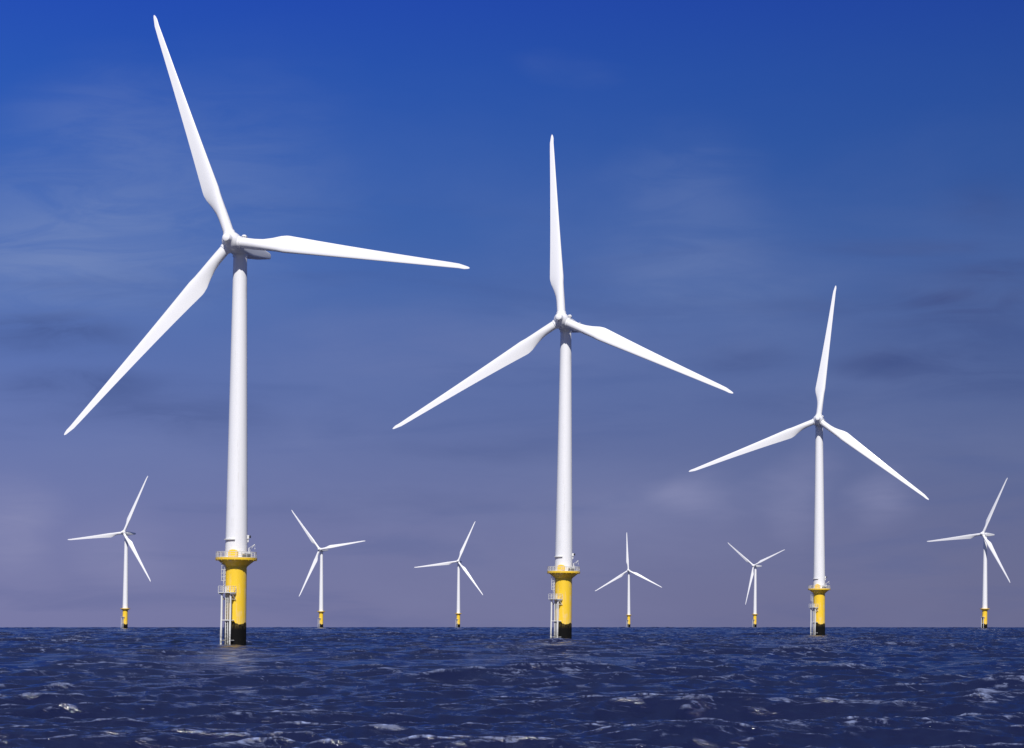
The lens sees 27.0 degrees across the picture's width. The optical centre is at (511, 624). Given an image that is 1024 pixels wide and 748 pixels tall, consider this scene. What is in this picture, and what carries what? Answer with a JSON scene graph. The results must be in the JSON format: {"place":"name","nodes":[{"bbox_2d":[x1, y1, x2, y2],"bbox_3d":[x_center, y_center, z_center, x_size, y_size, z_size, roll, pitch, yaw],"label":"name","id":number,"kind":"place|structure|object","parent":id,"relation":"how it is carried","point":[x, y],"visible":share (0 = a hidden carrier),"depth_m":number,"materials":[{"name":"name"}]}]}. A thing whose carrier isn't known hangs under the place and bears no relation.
{"place":"outdoors","nodes":[
{"label":"outdoors","id":0,"kind":"place"},
{"bbox_2d":[0,627,1023,747],"bbox_3d":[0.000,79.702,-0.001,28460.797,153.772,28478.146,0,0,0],"label":"sea","id":1,"kind":"structure","parent":0,"point":[523,687],"depth_m":147.62,"materials":[{"name":"liquid"}]},
{"bbox_2d":[68,476,150,628],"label":"wind turbine","id":2,"kind":"object","parent":1,"relation":"in","point":[125,608],"visible":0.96,"depth_m":1812.08,"materials":[{"name":"white paint"}]},
{"bbox_2d":[64,15,468,644],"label":"wind turbine","id":3,"kind":"object","parent":1,"relation":"in","point":[234,559],"visible":0.98,"depth_m":435.57,"materials":[{"name":"white paint"}]},
{"bbox_2d":[292,511,363,627],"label":"wind turbine","id":4,"kind":"object","parent":1,"relation":"in","point":[321,611],"visible":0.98,"depth_m":2217.51,"materials":[{"name":"white paint"}]},
{"bbox_2d":[414,522,482,626],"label":"wind turbine","id":5,"kind":"object","parent":1,"relation":"in","point":[458,561],"visible":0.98,"depth_m":2636.58,"materials":[{"name":"white paint"}]},
{"bbox_2d":[393,135,732,638],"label":"wind turbine","id":6,"kind":"object","parent":1,"relation":"in","point":[563,573],"visible":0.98,"depth_m":547.61,"materials":[{"name":"white paint"}]},
{"bbox_2d":[595,534,660,626],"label":"wind turbine","id":7,"kind":"object","parent":1,"relation":"in","point":[628,596],"visible":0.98,"depth_m":3078.92,"materials":[{"name":"white paint"}]},
{"bbox_2d":[728,543,783,626],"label":"wind turbine","id":8,"kind":"object","parent":1,"relation":"in","point":[754,614],"visible":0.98,"depth_m":2832.80,"materials":[{"name":"white paint"}]},
{"bbox_2d":[689,286,928,635],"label":"wind turbine","id":9,"kind":"object","parent":1,"relation":"in","point":[818,588],"visible":0.99,"depth_m":813.38,"materials":[{"name":"white paint"}]},
{"bbox_2d":[927,478,1009,627],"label":"wind turbine","id":10,"kind":"object","parent":1,"relation":"in","point":[984,608],"visible":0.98,"depth_m":1838.36,"materials":[{"name":"white paint"}]},
{"bbox_2d":[0,0,1023,626],"label":"sky","id":11,"kind":"structure","parent":0,"point":[722,167],"materials":[{"name":"blue"}]}
]}

